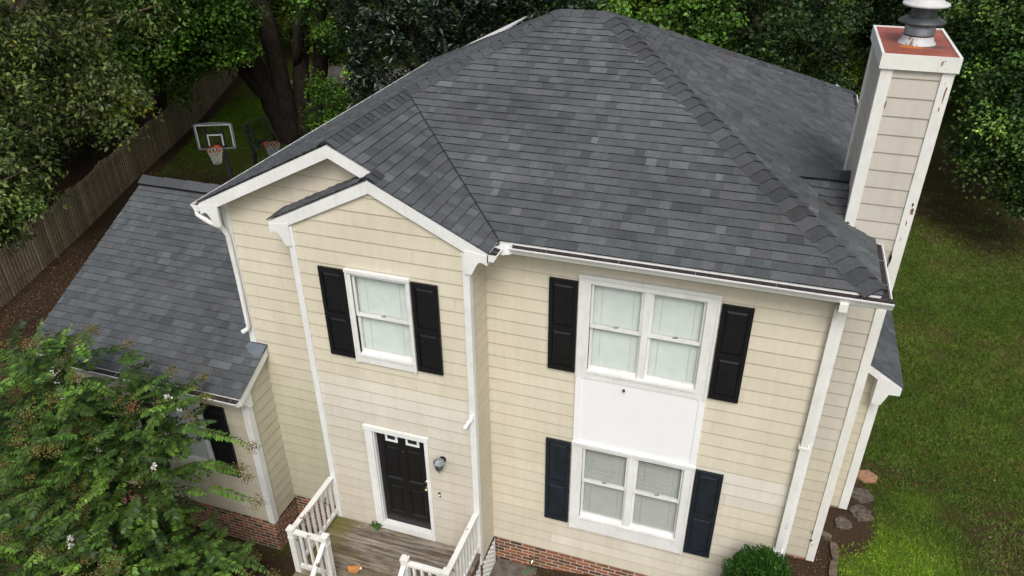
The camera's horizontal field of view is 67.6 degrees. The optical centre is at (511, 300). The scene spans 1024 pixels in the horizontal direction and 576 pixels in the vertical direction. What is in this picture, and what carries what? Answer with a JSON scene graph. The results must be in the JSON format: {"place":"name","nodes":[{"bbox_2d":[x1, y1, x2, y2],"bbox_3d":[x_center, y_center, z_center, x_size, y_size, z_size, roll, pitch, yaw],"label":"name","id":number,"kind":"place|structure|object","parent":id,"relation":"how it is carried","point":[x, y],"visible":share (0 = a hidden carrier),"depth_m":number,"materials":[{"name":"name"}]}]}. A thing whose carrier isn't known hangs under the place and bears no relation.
{"place":"outdoors","nodes":[
{"label":"outdoors","id":0,"kind":"place"},
{"bbox_2d":[131,78,373,195],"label":"grass","id":1,"kind":"structure","parent":0,"point":[225,133],"depth_m":33.04,"materials":[{"name":"green plant"}]},
{"bbox_2d":[347,564,362,572],"bbox_3d":[-2.496,4.250,12.131,0.266,0.174,0.112,9,33,16],"label":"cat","id":2,"kind":"object","parent":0,"point":[354,569],"visible":1,"depth_m":12.10},
{"bbox_2d":[0,0,1023,575],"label":"ground","id":3,"kind":"structure","parent":0,"point":[854,534],"depth_m":19.55,"materials":[{"name":"green plant"}]},
{"bbox_2d":[0,93,78,255],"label":"young tree","id":4,"kind":"object","parent":3,"relation":"on","point":[20,203],"visible":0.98,"depth_m":16.32,"materials":[{"name":"green plant"}]},
{"bbox_2d":[0,14,136,243],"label":"leafy tree","id":5,"kind":"object","parent":3,"relation":"on","point":[57,155],"visible":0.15,"depth_m":28.02,"materials":[{"name":"green plant"}]},
{"bbox_2d":[0,0,197,151],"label":"drooping tree","id":6,"kind":"object","parent":3,"relation":"on","point":[25,46],"visible":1,"depth_m":17.16,"materials":[{"name":"green plant"}]},
{"bbox_2d":[0,167,213,405],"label":"leaf litter","id":7,"kind":"object","parent":3,"relation":"on","point":[45,293],"visible":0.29,"depth_m":21.86,"materials":[{"name":"brown plant"}]},
{"bbox_2d":[35,71,185,89],"bbox_3d":[-23.984,-11.267,39.165,14.063,1.150,0.089,-7,32,-10],"label":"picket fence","id":8,"kind":"object","parent":3,"relation":"on","point":[128,80],"visible":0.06,"depth_m":39.58,"materials":[{"name":"brown wood"}]},
{"bbox_2d":[0,58,236,309],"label":"wooden fence","id":9,"kind":"object","parent":3,"relation":"on","point":[211,90],"visible":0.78,"depth_m":26.57,"materials":[{"name":"brown wood"}]},
{"bbox_2d":[0,317,279,575],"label":"crape myrtle","id":10,"kind":"object","parent":3,"relation":"on","point":[68,426],"visible":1,"depth_m":11.06,"materials":[{"name":"green plant"}]},
{"bbox_2d":[43,0,276,133],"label":"leafy tree","id":11,"kind":"object","parent":3,"relation":"on","point":[214,19],"visible":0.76,"depth_m":26.93,"materials":[{"name":"green plant"}]},
{"bbox_2d":[193,122,236,179],"bbox_3d":[-9.157,-4.052,24.617,1.160,3.752,1.993,-3,31,-4],"label":"basketball hoop","id":12,"kind":"object","parent":3,"relation":"on","point":[221,135],"visible":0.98,"depth_m":23.54,"materials":[{"name":"grey paint"}]},
{"bbox_2d":[241,116,279,165],"bbox_3d":[-8.075,-3.973,24.442,2.131,3.780,1.040,15,35,24],"label":"basketball hoop","id":13,"kind":"object","parent":3,"relation":"on","point":[265,142],"visible":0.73,"depth_m":23.63,"materials":[{"name":"black metal"}]},
{"bbox_2d":[193,0,392,144],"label":"multi stemmed tree","id":14,"kind":"object","parent":3,"relation":"on","point":[296,113],"visible":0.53,"depth_m":31.51,"materials":[{"name":"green plant"}]},
{"bbox_2d":[248,0,426,50],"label":"sapling","id":15,"kind":"object","parent":3,"relation":"on","point":[280,23],"visible":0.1,"depth_m":45.61,"materials":[{"name":"green plant"}]},
{"bbox_2d":[290,63,409,91],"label":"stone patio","id":16,"kind":"structure","parent":3,"relation":"on","point":[336,70],"depth_m":41.69,"materials":[{"name":"grey stone"}]},
{"bbox_2d":[285,476,495,575],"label":"porch deck","id":17,"kind":"structure","parent":3,"relation":"on","point":[335,545],"depth_m":12.35,"materials":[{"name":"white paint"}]},
{"bbox_2d":[371,521,382,530],"bbox_3d":[-2.285,3.805,12.911,0.245,0.156,0.141,9,33,16],"label":"weed","id":18,"kind":"object","parent":17,"relation":"on","point":[376,525],"visible":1,"depth_m":12.90,"materials":[{"name":"green plant"}]},
{"bbox_2d":[321,0,605,110],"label":"magnolia tree","id":19,"kind":"object","parent":3,"relation":"on","point":[470,19],"visible":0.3,"depth_m":23.91,"materials":[{"name":"green plant"}]},
{"bbox_2d":[34,0,908,90],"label":"distant wood","id":20,"kind":"object","parent":3,"relation":"on","point":[508,20],"visible":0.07,"depth_m":44.16,"materials":[{"name":"green plant"}]},
{"bbox_2d":[23,0,962,575],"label":"house","id":21,"kind":"structure","parent":3,"relation":"on","point":[591,292],"depth_m":10.88,"materials":[{"name":"beige wood"}]},
{"bbox_2d":[149,388,217,472],"bbox_3d":[-5.524,2.169,13.016,0.950,1.650,0.185,9,33,16],"label":"window","id":22,"kind":"structure","parent":21,"relation":"in","point":[203,450],"depth_m":13.12,"materials":[{"name":"white paint"}]},
{"bbox_2d":[343,267,417,373],"bbox_3d":[-1.790,0.266,10.679,0.975,1.540,0.185,9,33,16],"label":"window","id":23,"kind":"structure","parent":21,"relation":"in","point":[380,304],"depth_m":10.70,"materials":[{"name":"white paint"}]},
{"bbox_2d":[376,432,430,529],"bbox_3d":[-1.720,2.903,12.298,0.879,2.032,0.124,9,33,16],"label":"door","id":24,"kind":"structure","parent":21,"relation":"in","point":[402,461],"depth_m":12.33,"materials":[{"name":"black paint"}]},
{"bbox_2d":[569,440,695,554],"bbox_3d":[1.814,2.955,11.764,1.825,1.830,0.305,9,33,16],"label":"window","id":25,"kind":"structure","parent":21,"relation":"in","point":[632,497],"depth_m":11.74,"materials":[{"name":"white paint"}]},
{"bbox_2d":[575,272,722,401],"bbox_3d":[1.771,0.467,10.183,1.825,1.665,0.185,9,33,16],"label":"window","id":26,"kind":"structure","parent":21,"relation":"in","point":[661,338],"depth_m":10.19,"materials":[{"name":"white paint"}]},
{"bbox_2d":[153,523,836,575],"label":"mulch","id":27,"kind":"object","parent":3,"relation":"on","point":[547,568],"visible":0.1,"depth_m":13.11,"materials":[{"name":"brown wood"}]},
{"bbox_2d":[820,530,831,540],"bbox_3d":[5.359,4.053,13.176,0.260,0.132,0.120,24,39,34],"label":"edging block","id":28,"kind":"object","parent":27,"relation":"on","point":[825,535],"depth_m":13.10,"materials":[{"name":"grey stone"}]},
{"bbox_2d":[828,560,836,575],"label":"edging block","id":29,"kind":"object","parent":27,"relation":"on","point":[832,570],"depth_m":12.51,"materials":[{"name":"grey stone"}]},
{"bbox_2d":[829,542,838,561],"bbox_3d":[5.411,4.242,12.863,0.120,0.130,0.361,7,32,12],"label":"edging block","id":30,"kind":"object","parent":27,"relation":"on","point":[834,552],"depth_m":12.80,"materials":[{"name":"grey stone"}]},
{"bbox_2d":[450,0,544,28],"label":"leafy tree","id":31,"kind":"object","parent":3,"relation":"on","point":[536,4],"visible":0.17,"depth_m":40.43,"materials":[{"name":"green plant"}]},
{"bbox_2d":[490,558,536,575],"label":"concrete slab","id":32,"kind":"structure","parent":3,"relation":"on","point":[502,567],"depth_m":13.20,"materials":[{"name":"grey concrete"}]},
{"bbox_2d":[523,0,686,23],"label":"leafy tree","id":33,"kind":"object","parent":3,"relation":"on","point":[635,14],"visible":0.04,"depth_m":32.80,"materials":[{"name":"green plant"}]},
{"bbox_2d":[532,0,763,59],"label":"leafy tree","id":34,"kind":"object","parent":3,"relation":"on","point":[665,21],"visible":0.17,"depth_m":25.98,"materials":[{"name":"green plant"}]},
{"bbox_2d":[720,543,791,575],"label":"round shrub","id":35,"kind":"object","parent":3,"relation":"on","point":[753,560],"visible":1,"depth_m":10.75,"materials":[{"name":"green plant"}]},
{"bbox_2d":[657,0,872,90],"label":"leafy tree","id":36,"kind":"object","parent":3,"relation":"on","point":[812,33],"visible":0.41,"depth_m":27.34,"materials":[{"name":"green plant"}]},
{"bbox_2d":[724,0,851,35],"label":"leafy tree","id":37,"kind":"object","parent":3,"relation":"on","point":[802,1],"visible":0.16,"depth_m":35.76,"materials":[{"name":"green plant"}]},
{"bbox_2d":[834,516,851,529],"bbox_3d":[5.802,3.925,13.413,0.298,0.111,0.330,9,33,16],"label":"garden rock","id":38,"kind":"object","parent":3,"relation":"on","point":[842,523],"visible":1,"depth_m":13.38,"materials":[{"name":"stone"}]},
{"bbox_2d":[848,504,872,521],"bbox_3d":[6.221,3.797,13.614,0.399,0.116,0.384,-11,33,-16],"label":"garden rock","id":39,"kind":"object","parent":3,"relation":"on","point":[860,512],"visible":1,"depth_m":13.57,"materials":[{"name":"stone"}]},
{"bbox_2d":[851,487,873,502],"bbox_3d":[6.379,3.572,13.979,0.412,0.115,0.370,1,31,3],"label":"garden rock","id":40,"kind":"object","parent":3,"relation":"on","point":[861,495],"visible":0.87,"depth_m":13.92,"materials":[{"name":"stone"}]},
{"bbox_2d":[857,470,877,483],"bbox_3d":[6.660,3.325,14.371,0.409,0.108,0.358,9,33,16],"label":"paving stone","id":41,"kind":"object","parent":3,"relation":"on","point":[866,476],"visible":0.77,"depth_m":14.32,"materials":[{"name":"stone"}]},
{"bbox_2d":[826,45,966,101],"bbox_3d":[18.321,-10.369,35.709,6.755,2.775,3.730,-1,31,-1],"label":"yellow green shrub","id":42,"kind":"object","parent":3,"relation":"on","point":[860,68],"visible":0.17,"depth_m":35.43,"materials":[{"name":"green plant"}]},
{"bbox_2d":[827,0,983,77],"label":"leafy tree","id":43,"kind":"object","parent":3,"relation":"on","point":[883,15],"visible":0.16,"depth_m":33.28,"materials":[{"name":"green plant"}]},
{"bbox_2d":[942,0,1008,110],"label":"leafy tree","id":44,"kind":"object","parent":3,"relation":"on","point":[973,40],"visible":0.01,"depth_m":29.49,"materials":[{"name":"green plant"}]},
{"bbox_2d":[937,0,1023,228],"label":"leafy tree","id":45,"kind":"object","parent":3,"relation":"on","point":[998,78],"visible":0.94,"depth_m":21.66,"materials":[{"name":"green plant"}]},
{"bbox_2d":[837,191,1023,575],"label":"grass","id":46,"kind":"structure","parent":0,"point":[986,331],"depth_m":16.22,"materials":[{"name":"green plant"}]},
{"bbox_2d":[860,137,1022,574],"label":"fallen leaves","id":47,"kind":"object","parent":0,"point":[982,327],"visible":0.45,"depth_m":22.83,"materials":[{"name":"brown plant"}]}
]}

